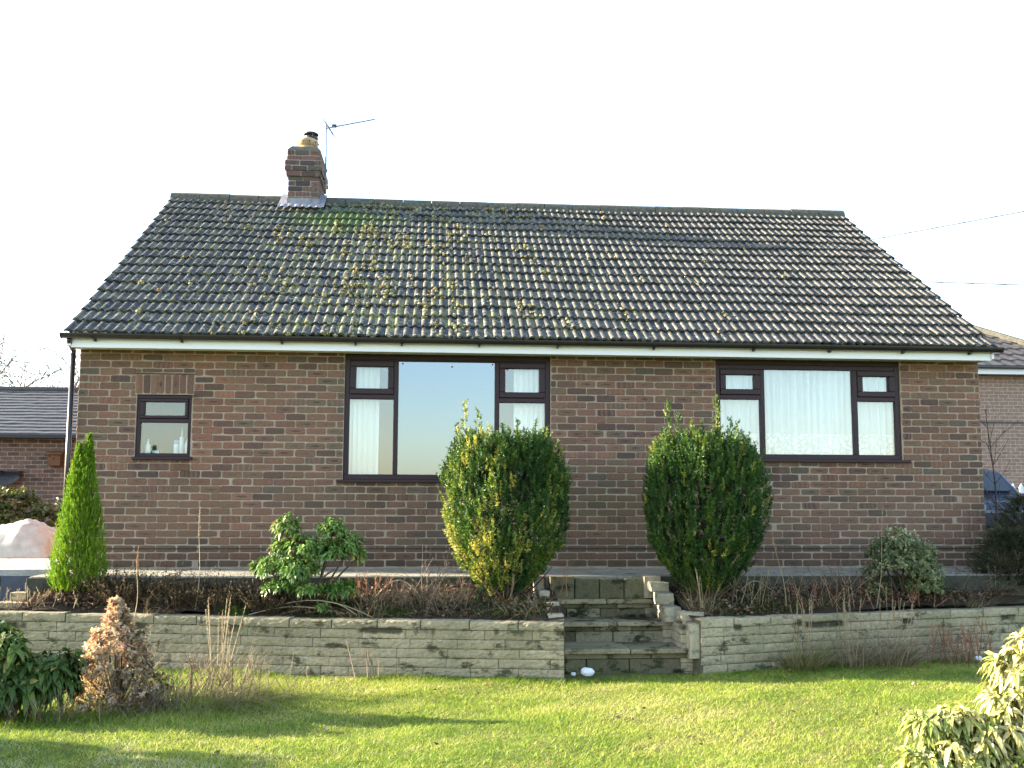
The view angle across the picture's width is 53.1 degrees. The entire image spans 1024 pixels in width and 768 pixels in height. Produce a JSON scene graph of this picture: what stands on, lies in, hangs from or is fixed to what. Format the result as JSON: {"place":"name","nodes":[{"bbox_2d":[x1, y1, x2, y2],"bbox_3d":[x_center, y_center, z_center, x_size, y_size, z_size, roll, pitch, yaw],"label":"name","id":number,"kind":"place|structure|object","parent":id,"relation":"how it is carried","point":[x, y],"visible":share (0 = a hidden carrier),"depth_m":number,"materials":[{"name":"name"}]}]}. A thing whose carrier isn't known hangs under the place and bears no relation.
{"place":"outdoors","nodes":[
{"label":"outdoors","id":0,"kind":"place"},
{"bbox_2d":[0,583,50,610],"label":"corner steps","id":1,"kind":"structure","parent":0,"point":[14,595],"depth_m":10.49,"materials":[{"name":"stone"}]},
{"bbox_2d":[0,555,58,574],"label":"patio","id":2,"kind":"structure","parent":0,"point":[22,566],"depth_m":11.29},
{"bbox_2d":[0,519,69,557],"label":"tarpaulin heap","id":3,"kind":"object","parent":2,"relation":"on","point":[28,538],"visible":0.83,"depth_m":12.97,"materials":[{"name":"plastic"}]},
{"bbox_2d":[25,586,566,621],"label":"soil","id":4,"kind":"structure","parent":0,"point":[75,609],"depth_m":9.89,"materials":[{"name":"soil"}]},
{"bbox_2d":[0,575,35,600],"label":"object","id":5,"kind":"object","parent":4,"relation":"on","point":[13,583],"visible":0.42,"depth_m":10.69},
{"bbox_2d":[0,585,78,607],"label":"dead weed","id":6,"kind":"object","parent":4,"relation":"on","point":[46,596],"visible":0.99,"depth_m":9.98,"materials":[{"name":"plant"}]},
{"bbox_2d":[44,432,110,591],"bbox_3d":[-4.339,1.327,10.297,0.652,1.695,0.547,1,-6,-5],"label":"slim cypress","id":7,"kind":"object","parent":4,"relation":"on","point":[79,552],"visible":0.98,"depth_m":10.21,"materials":[{"name":"green plant"}]},
{"bbox_2d":[44,561,144,597],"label":"heather","id":8,"kind":"object","parent":4,"relation":"on","point":[87,584],"visible":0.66,"depth_m":10.06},
{"bbox_2d":[79,569,168,604],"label":"heather","id":9,"kind":"object","parent":4,"relation":"on","point":[106,595],"visible":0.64,"depth_m":9.93,"materials":[{"name":"plant"}]},
{"bbox_2d":[95,563,187,600],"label":"heather","id":10,"kind":"object","parent":4,"relation":"on","point":[155,587],"visible":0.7,"depth_m":10.01,"materials":[{"name":"plant"}]},
{"bbox_2d":[138,577,212,607],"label":"heather","id":11,"kind":"object","parent":4,"relation":"on","point":[154,600],"visible":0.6,"depth_m":9.90,"materials":[{"name":"plant"}]},
{"bbox_2d":[138,554,216,588],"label":"dead weed","id":12,"kind":"object","parent":4,"relation":"on","point":[175,573],"visible":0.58,"depth_m":10.20,"materials":[{"name":"plant"}]},
{"bbox_2d":[154,567,238,605],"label":"heather","id":13,"kind":"object","parent":4,"relation":"on","point":[194,580],"visible":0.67,"depth_m":9.96,"materials":[{"name":"plant"}]},
{"bbox_2d":[195,507,200,609],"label":"dry stalk","id":14,"kind":"object","parent":4,"relation":"on","point":[199,557],"visible":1,"depth_m":9.90,"materials":[{"name":"plant"}]},
{"bbox_2d":[173,573,257,611],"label":"heather","id":15,"kind":"object","parent":4,"relation":"on","point":[216,600],"visible":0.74,"depth_m":9.85,"materials":[{"name":"plant"}]},
{"bbox_2d":[214,601,252,615],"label":"grass tuft","id":16,"kind":"object","parent":4,"relation":"on","point":[237,613],"visible":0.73,"depth_m":9.78,"materials":[{"name":"green plant"}]},
{"bbox_2d":[213,572,284,606],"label":"heather","id":17,"kind":"object","parent":4,"relation":"on","point":[225,595],"visible":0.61,"depth_m":9.90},
{"bbox_2d":[235,586,296,612],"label":"heather","id":18,"kind":"object","parent":4,"relation":"on","point":[273,601],"visible":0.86,"depth_m":9.77,"materials":[{"name":"plant"}]},
{"bbox_2d":[269,591,332,612],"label":"heather","id":19,"kind":"object","parent":4,"relation":"on","point":[298,603],"visible":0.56,"depth_m":9.84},
{"bbox_2d":[247,512,368,614],"bbox_3d":[-1.977,1.735,9.887,1.166,0.997,0.514,1,-6,-5],"label":"pieris shrub","id":20,"kind":"object","parent":4,"relation":"on","point":[290,575],"visible":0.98,"depth_m":9.86,"materials":[{"name":"green plant"}]},
{"bbox_2d":[321,569,404,601],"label":"dead weed","id":21,"kind":"object","parent":4,"relation":"on","point":[366,583],"visible":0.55,"depth_m":10.14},
{"bbox_2d":[306,586,429,618],"bbox_3d":[-1.423,2.064,9.882,1.644,0.343,1.566,1,-6,-5],"label":"straw tangle","id":22,"kind":"object","parent":4,"relation":"on","point":[379,613],"visible":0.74,"depth_m":9.69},
{"bbox_2d":[358,580,439,609],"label":"dead weed","id":23,"kind":"object","parent":4,"relation":"on","point":[386,597],"visible":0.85,"depth_m":9.89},
{"bbox_2d":[346,570,468,613],"bbox_3d":[-0.812,1.982,10.002,1.972,0.377,1.519,6,-9,-44],"label":"straw tangle","id":24,"kind":"object","parent":4,"relation":"on","point":[421,596],"visible":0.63,"depth_m":9.94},
{"bbox_2d":[399,545,475,593],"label":"dead weed","id":25,"kind":"object","parent":4,"relation":"on","point":[426,571],"visible":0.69,"depth_m":10.29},
{"bbox_2d":[394,565,496,615],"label":"dead weed","id":26,"kind":"object","parent":4,"relation":"on","point":[425,598],"visible":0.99,"depth_m":9.78,"materials":[{"name":"plant"}]},
{"bbox_2d":[467,576,496,606],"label":"box shrub","id":27,"kind":"object","parent":4,"relation":"on","point":[483,591],"visible":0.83,"depth_m":9.89,"materials":[{"name":"green plant"}]},
{"bbox_2d":[436,400,573,600],"bbox_3d":[-0.081,1.195,10.302,1.386,2.105,1.172,1,-6,-5],"label":"golden yew","id":28,"kind":"object","parent":4,"relation":"on","point":[486,456],"visible":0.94,"depth_m":10.05,"materials":[{"name":"plant"}]},
{"bbox_2d":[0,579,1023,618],"bbox_3d":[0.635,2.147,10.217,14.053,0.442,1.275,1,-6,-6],"label":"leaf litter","id":29,"kind":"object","parent":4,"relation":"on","point":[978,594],"visible":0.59,"depth_m":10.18,"materials":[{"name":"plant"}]},
{"bbox_2d":[462,587,583,622],"bbox_3d":[0.052,2.010,9.589,1.480,0.383,1.677,1,-6,-5],"label":"straw tangle","id":30,"kind":"object","parent":4,"relation":"on","point":[530,603],"visible":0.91,"depth_m":9.61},
{"bbox_2d":[25,575,1023,604],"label":"path edge","id":31,"kind":"object","parent":4,"relation":"on","point":[950,583],"visible":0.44,"depth_m":10.79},
{"bbox_2d":[488,592,566,612],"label":"dead weed","id":32,"kind":"object","parent":4,"relation":"on","point":[549,605],"visible":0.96,"depth_m":9.75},
{"bbox_2d":[78,584,1000,618],"bbox_3d":[0.443,2.149,10.139,9.936,0.288,1.153,1,-6,-5],"label":"ground cover","id":33,"kind":"object","parent":4,"relation":"on","point":[523,602],"visible":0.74,"depth_m":9.99,"materials":[{"name":"brown plant"}]},
{"bbox_2d":[519,557,573,596],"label":"dead weed","id":34,"kind":"object","parent":4,"relation":"on","point":[565,574],"visible":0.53,"depth_m":10.36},
{"bbox_2d":[0,656,1012,767],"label":"lawn","id":35,"kind":"structure","parent":0,"point":[500,692],"depth_m":7.44,"materials":[{"name":"plant"}]},
{"bbox_2d":[0,620,88,719],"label":"rhododendron","id":36,"kind":"object","parent":35,"relation":"on","point":[40,676],"visible":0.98,"depth_m":7.46,"materials":[{"name":"green plant"}]},
{"bbox_2d":[2,685,100,728],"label":"dead weed","id":37,"kind":"object","parent":35,"relation":"on","point":[39,711],"visible":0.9,"depth_m":7.34,"materials":[{"name":"plant"}]},
{"bbox_2d":[19,691,172,725],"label":"grass tuft","id":38,"kind":"object","parent":35,"relation":"on","point":[133,710],"visible":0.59,"depth_m":7.53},
{"bbox_2d":[63,594,173,717],"bbox_3d":[-3.035,2.138,7.941,0.826,0.989,0.840,1,-6,-5],"label":"pink spindle bush","id":39,"kind":"object","parent":35,"relation":"on","point":[117,629],"visible":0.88,"depth_m":7.87,"materials":[{"name":"beige plant"}]},
{"bbox_2d":[89,674,194,718],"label":"dead weed","id":40,"kind":"object","parent":35,"relation":"on","point":[149,703],"visible":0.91,"depth_m":7.67,"materials":[{"name":"plant"}]},
{"bbox_2d":[87,644,203,687],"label":"dead weed","id":41,"kind":"object","parent":35,"relation":"on","point":[152,668],"visible":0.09,"depth_m":8.74,"materials":[{"name":"plant"}]},
{"bbox_2d":[80,665,317,728],"bbox_3d":[-2.483,2.389,7.905,1.959,0.349,1.858,-3,-7,23],"label":"grass tuft","id":42,"kind":"object","parent":35,"relation":"on","point":[223,700],"visible":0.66,"depth_m":7.91,"materials":[{"name":"plant"}]},
{"bbox_2d":[148,647,265,702],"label":"dead weed","id":43,"kind":"object","parent":35,"relation":"on","point":[192,670],"visible":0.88,"depth_m":8.14,"materials":[{"name":"plant"}]},
{"bbox_2d":[158,598,277,691],"bbox_3d":[-2.359,2.199,8.612,1.173,0.815,1.189,2,-7,-19],"label":"grass tuft","id":44,"kind":"object","parent":35,"relation":"on","point":[222,650],"visible":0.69,"depth_m":8.67,"materials":[{"name":"plant"}]},
{"bbox_2d":[171,667,329,719],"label":"grass tuft","id":45,"kind":"object","parent":35,"relation":"on","point":[265,698],"visible":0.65,"depth_m":8.31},
{"bbox_2d":[209,650,334,697],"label":"dead weed","id":46,"kind":"object","parent":35,"relation":"on","point":[234,681],"visible":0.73,"depth_m":8.50,"materials":[{"name":"plant"}]},
{"bbox_2d":[346,640,396,679],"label":"dead plant","id":47,"kind":"object","parent":35,"relation":"on","point":[369,664],"visible":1,"depth_m":9.34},
{"bbox_2d":[33,669,985,767],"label":"fallen leaves","id":48,"kind":"object","parent":35,"relation":"on","point":[618,717],"visible":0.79,"depth_m":7.45,"materials":[{"name":"brown plant"}]},
{"bbox_2d":[581,667,594,675],"bbox_3d":[0.697,2.649,9.432,0.124,0.073,0.083,1,-6,-5],"label":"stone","id":49,"kind":"object","parent":35,"relation":"on","point":[585,671],"visible":1,"depth_m":9.41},
{"bbox_2d":[549,576,692,673],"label":"garden steps","id":50,"kind":"structure","parent":35,"relation":"on","point":[616,626],"depth_m":10.20,"materials":[{"name":"stone"}]},
{"bbox_2d":[533,578,543,593],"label":"walling block","id":51,"kind":"structure","parent":50,"relation":"on","point":[538,586],"depth_m":10.43,"materials":[{"name":"stone"}]},
{"bbox_2d":[537,589,549,597],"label":"walling block","id":52,"kind":"structure","parent":50,"relation":"on","point":[540,593],"depth_m":10.14,"materials":[{"name":"stone"}]},
{"bbox_2d":[642,575,660,597],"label":"walling block","id":53,"kind":"structure","parent":50,"relation":"on","point":[647,592],"depth_m":10.62,"materials":[{"name":"stone"}]},
{"bbox_2d":[682,621,699,658],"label":"walling block","id":54,"kind":"structure","parent":50,"relation":"on","point":[692,638],"depth_m":9.68,"materials":[{"name":"stone"}]},
{"bbox_2d":[676,610,703,621],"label":"walling block","id":55,"kind":"structure","parent":54,"relation":"on","point":[683,615],"depth_m":9.88,"materials":[{"name":"stone"}]},
{"bbox_2d":[745,592,873,670],"bbox_3d":[2.862,2.384,9.852,1.876,0.730,1.512,1,-6,-5],"label":"grass tuft","id":56,"kind":"object","parent":35,"relation":"on","point":[812,662],"visible":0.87,"depth_m":9.77,"materials":[{"name":"plant"}]},
{"bbox_2d":[798,588,914,667],"bbox_3d":[3.299,2.382,10.088,1.504,0.786,1.332,1,-6,-5],"label":"grass tuft","id":57,"kind":"object","parent":35,"relation":"on","point":[852,662],"visible":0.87,"depth_m":9.99,"materials":[{"name":"plant"}]},
{"bbox_2d":[820,588,985,674],"bbox_3d":[3.771,2.379,10.052,2.302,0.774,2.156,1,-6,-5],"label":"grass tuft","id":58,"kind":"object","parent":35,"relation":"on","point":[896,656],"visible":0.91,"depth_m":10.03,"materials":[{"name":"plant"}]},
{"bbox_2d":[888,627,1023,767],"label":"pieris shrub","id":59,"kind":"object","parent":35,"relation":"on","point":[992,736],"visible":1,"depth_m":5.89,"materials":[{"name":"green plant"}]},
{"bbox_2d":[909,619,1007,664],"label":"dock plant","id":60,"kind":"object","parent":35,"relation":"on","point":[970,645],"visible":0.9,"depth_m":10.31,"materials":[{"name":"plant"}]},
{"bbox_2d":[927,647,994,664],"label":"grass tuft","id":61,"kind":"object","parent":35,"relation":"on","point":[970,655],"visible":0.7,"depth_m":10.29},
{"bbox_2d":[0,0,1023,386],"label":"sky","id":62,"kind":"structure","parent":0,"point":[896,116],"materials":[{"name":"white"}]},
{"bbox_2d":[30,567,1022,588],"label":"path","id":63,"kind":"structure","parent":0,"point":[610,573],"depth_m":11.03,"materials":[{"name":"grey concrete"}]},
{"bbox_2d":[51,539,1023,613],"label":"terrace","id":64,"kind":"structure","parent":0,"point":[876,609],"depth_m":12.10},
{"bbox_2d":[0,317,52,374],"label":"bare tree","id":65,"kind":"object","parent":64,"relation":"on","point":[14,350],"visible":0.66,"depth_m":29.16,"materials":[{"name":"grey plant"}]},
{"bbox_2d":[0,341,77,386],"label":"bare tree","id":66,"kind":"object","parent":64,"relation":"on","point":[32,383],"visible":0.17,"depth_m":31.96,"materials":[{"name":"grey plant"}]},
{"bbox_2d":[0,386,78,526],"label":"outbuilding","id":67,"kind":"structure","parent":64,"relation":"on","point":[33,425],"depth_m":20.17,"materials":[{"name":"brick"}]},
{"bbox_2d":[0,471,23,485],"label":"hanging planter","id":68,"kind":"object","parent":67,"relation":"attached to","point":[8,477],"visible":1,"depth_m":19.86,"materials":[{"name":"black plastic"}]},
{"bbox_2d":[45,451,64,465],"bbox_3d":[-8.940,1.457,20.044,0.320,0.290,0.230,1,-6,-5],"label":"bird box","id":69,"kind":"object","parent":67,"relation":"attached to","point":[55,458],"visible":0.98,"depth_m":19.97,"materials":[{"name":"brown wood"}]},
{"bbox_2d":[1,347,79,386],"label":"bare tree","id":70,"kind":"object","parent":64,"relation":"on","point":[41,376],"visible":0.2,"depth_m":28.95,"materials":[{"name":"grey plant"}]},
{"bbox_2d":[14,319,79,386],"bbox_3d":[-13.439,0.991,29.896,5.610,6.154,4.205,-4,-8,35],"label":"bare tree","id":71,"kind":"object","parent":64,"relation":"on","point":[76,368],"visible":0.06,"depth_m":28.92,"materials":[{"name":"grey plant"}]},
{"bbox_2d":[59,131,1004,568],"bbox_3d":[0.073,-0.647,16.083,10.815,6.513,8.810,1,-6,-5],"label":"bungalow","id":72,"kind":"object","parent":64,"relation":"on","point":[235,339],"visible":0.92,"depth_m":12.12,"materials":[{"name":"brick"}]},
{"bbox_2d":[131,395,191,459],"bbox_3d":[-3.949,0.495,11.646,0.663,0.737,0.180,1,-6,-5],"label":"window","id":73,"kind":"structure","parent":72,"relation":"in","point":[142,399],"depth_m":11.63,"materials":[{"name":"brown plastic"}]},
{"bbox_2d":[179,427,183,452],"bbox_3d":[-3.800,0.652,11.784,0.048,0.320,0.047,1,-6,-5],"label":"sealant tube","id":74,"kind":"object","parent":72,"relation":"on","point":[181,447],"visible":0.86,"depth_m":11.76,"materials":[{"name":"white plastic"}]},
{"bbox_2d":[320,115,374,193],"bbox_3d":[-2.589,-3.624,16.190,0.874,1.234,0.253,0,-6,2],"label":"television aerial","id":75,"kind":"object","parent":72,"relation":"attached to","point":[332,133],"visible":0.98,"depth_m":16.21,"materials":[{"name":"grey metal"}]},
{"bbox_2d":[349,367,379,473],"bbox_3d":[-1.732,0.405,11.960,0.355,1.350,0.060,1,-6,-5],"label":"vertical blind","id":76,"kind":"object","parent":72,"relation":"hanging from","point":[364,437],"visible":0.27,"depth_m":11.96,"materials":[{"name":"white fabric"}]},
{"bbox_2d":[336,354,549,482],"bbox_3d":[-0.751,0.405,11.917,2.520,1.485,0.180,1,-6,-5],"label":"window","id":77,"kind":"structure","parent":72,"relation":"in","point":[428,393],"depth_m":11.93,"materials":[{"name":"brown plastic"}]},
{"bbox_2d":[514,369,543,473],"bbox_3d":[0.219,0.429,12.116,0.400,1.350,0.060,1,-6,-5],"label":"vertical blind","id":78,"kind":"object","parent":72,"relation":"hanging from","point":[527,414],"visible":0.2,"depth_m":12.15,"materials":[{"name":"white fabric"}]},
{"bbox_2d":[720,370,893,454],"bbox_3d":[3.544,0.349,12.389,2.220,1.073,0.059,1,-6,-5],"label":"net curtain","id":79,"kind":"object","parent":72,"relation":"hanging from","point":[807,412],"visible":0.69,"depth_m":12.39,"materials":[{"name":"white fabric"}]},
{"bbox_2d":[715,359,911,462],"bbox_3d":[3.566,0.328,12.277,2.405,1.222,0.180,1,-6,-5],"label":"window","id":80,"kind":"structure","parent":72,"relation":"in","point":[858,370],"depth_m":12.27,"materials":[{"name":"brown plastic"}]},
{"bbox_2d":[980,409,1018,530],"bbox_3d":[6.227,1.257,13.253,0.707,2.043,0.527,-4,-8,32],"label":"bare sapling","id":81,"kind":"object","parent":64,"relation":"on","point":[993,463],"visible":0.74,"depth_m":13.25,"materials":[{"name":"brown plant"}]},
{"bbox_2d":[983,469,1023,528],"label":"parked car","id":82,"kind":"object","parent":64,"relation":"on","point":[1006,485],"visible":0.07,"depth_m":19.56,"materials":[{"name":"blue paint"}]},
{"bbox_2d":[660,605,681,621],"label":"walling block","id":83,"kind":"structure","parent":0,"point":[669,613],"depth_m":10.14,"materials":[{"name":"stone"}]},
{"bbox_2d":[653,591,673,604],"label":"walling block","id":84,"kind":"structure","parent":83,"relation":"on","point":[664,598],"depth_m":10.32,"materials":[{"name":"stone"}]},
{"bbox_2d":[648,581,668,591],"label":"walling block","id":85,"kind":"structure","parent":84,"relation":"on","point":[658,585],"depth_m":10.49,"materials":[{"name":"stone"}]},
{"bbox_2d":[669,586,1023,617],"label":"soil","id":86,"kind":"structure","parent":0,"point":[833,609],"depth_m":10.51,"materials":[{"name":"soil"}]},
{"bbox_2d":[672,568,733,614],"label":"grass tuft","id":87,"kind":"object","parent":86,"relation":"on","point":[701,604],"visible":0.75,"depth_m":10.04,"materials":[{"name":"plant"}]},
{"bbox_2d":[641,394,774,600],"bbox_3d":[1.994,1.195,10.536,1.386,2.192,1.128,1,-6,-5],"label":"golden yew","id":88,"kind":"object","parent":86,"relation":"on","point":[695,454],"visible":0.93,"depth_m":10.25,"materials":[{"name":"plant"}]},
{"bbox_2d":[729,555,790,606],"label":"dead weed","id":89,"kind":"object","parent":86,"relation":"on","point":[759,589],"visible":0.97,"depth_m":10.31,"materials":[{"name":"plant"}]},
{"bbox_2d":[756,572,817,600],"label":"dead weed","id":90,"kind":"object","parent":86,"relation":"on","point":[804,586],"visible":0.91,"depth_m":10.46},
{"bbox_2d":[758,574,851,605],"bbox_3d":[2.897,2.098,10.407,1.484,0.423,1.376,4,-8,-31],"label":"straw tangle","id":91,"kind":"object","parent":86,"relation":"on","point":[813,598],"visible":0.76,"depth_m":10.33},
{"bbox_2d":[786,564,873,608],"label":"dead weed","id":92,"kind":"object","parent":86,"relation":"on","point":[827,588],"visible":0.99,"depth_m":10.38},
{"bbox_2d":[790,554,884,597],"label":"dead weed","id":93,"kind":"object","parent":86,"relation":"on","point":[827,583],"visible":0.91,"depth_m":10.59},
{"bbox_2d":[876,506,883,606],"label":"dry stalk","id":94,"kind":"object","parent":86,"relation":"on","point":[881,555],"visible":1,"depth_m":10.52,"materials":[{"name":"plant"}]},
{"bbox_2d":[858,526,948,596],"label":"euonymus shrub","id":95,"kind":"object","parent":86,"relation":"on","point":[927,570],"visible":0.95,"depth_m":10.70,"materials":[{"name":"green plant"}]},
{"bbox_2d":[876,581,950,607],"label":"dead weed","id":96,"kind":"object","parent":86,"relation":"on","point":[911,596],"visible":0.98,"depth_m":10.57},
{"bbox_2d":[945,581,1021,607],"bbox_3d":[4.847,2.196,10.842,1.858,0.346,1.517,1,-6,-5],"label":"straw tangle","id":97,"kind":"object","parent":86,"relation":"on","point":[978,600],"visible":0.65,"depth_m":10.70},
{"bbox_2d":[949,557,1023,591],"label":"dead weed","id":98,"kind":"object","parent":86,"relation":"on","point":[968,569],"visible":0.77,"depth_m":10.95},
{"bbox_2d":[958,523,1023,584],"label":"dark conifer","id":99,"kind":"object","parent":86,"relation":"on","point":[1000,536],"visible":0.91,"depth_m":11.16,"materials":[{"name":"green plant"}]},
{"bbox_2d":[981,487,1023,569],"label":"dark conifer","id":100,"kind":"object","parent":86,"relation":"on","point":[1017,499],"visible":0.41,"depth_m":11.86,"materials":[{"name":"green plant"}]},
{"bbox_2d":[987,546,1023,587],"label":"dead weed","id":101,"kind":"object","parent":86,"relation":"on","point":[1021,569],"visible":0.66,"depth_m":11.08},
{"bbox_2d":[871,211,1023,239],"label":"overhead wire","id":102,"kind":"object","parent":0,"point":[949,225],"visible":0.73,"depth_m":19.87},
{"bbox_2d":[921,281,1023,285],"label":"overhead wire","id":103,"kind":"object","parent":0,"point":[972,283],"visible":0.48,"depth_m":19.97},
{"bbox_2d":[973,325,1023,490],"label":"neighbour house","id":104,"kind":"structure","parent":0,"point":[1001,386],"depth_m":23.92,"materials":[{"name":"beige brick"}]},
{"label":"ground","id":105,"kind":"structure","parent":0,"visible":0},
{"bbox_2d":[0,610,564,680],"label":"retaining wall","id":106,"kind":"structure","parent":105,"relation":"on","point":[466,648],"depth_m":9.52,"materials":[{"name":"stone"}]},
{"bbox_2d":[277,600,372,617],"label":"fallen stem","id":107,"kind":"object","parent":106,"relation":"on","point":[328,601],"visible":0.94,"depth_m":9.72,"materials":[{"name":"plant"}]},
{"bbox_2d":[547,613,563,620],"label":"walling block","id":108,"kind":"structure","parent":106,"relation":"on","point":[552,615],"depth_m":9.56,"materials":[{"name":"stone"}]},
{"bbox_2d":[692,605,1023,674],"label":"retaining wall","id":109,"kind":"structure","parent":105,"relation":"on","point":[724,641],"depth_m":10.13,"materials":[{"name":"stone"}]},
{"bbox_3d":[-7.532,2.391,16.081,2.900,0.320,1.320,1,-6,-5],"label":"timber planter","id":110,"kind":"object","parent":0,"visible":0},
{"bbox_2d":[0,486,61,526],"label":"garden shrub","id":111,"kind":"object","parent":110,"relation":"in","point":[22,498],"visible":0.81,"depth_m":16.02,"materials":[{"name":"green plant"}]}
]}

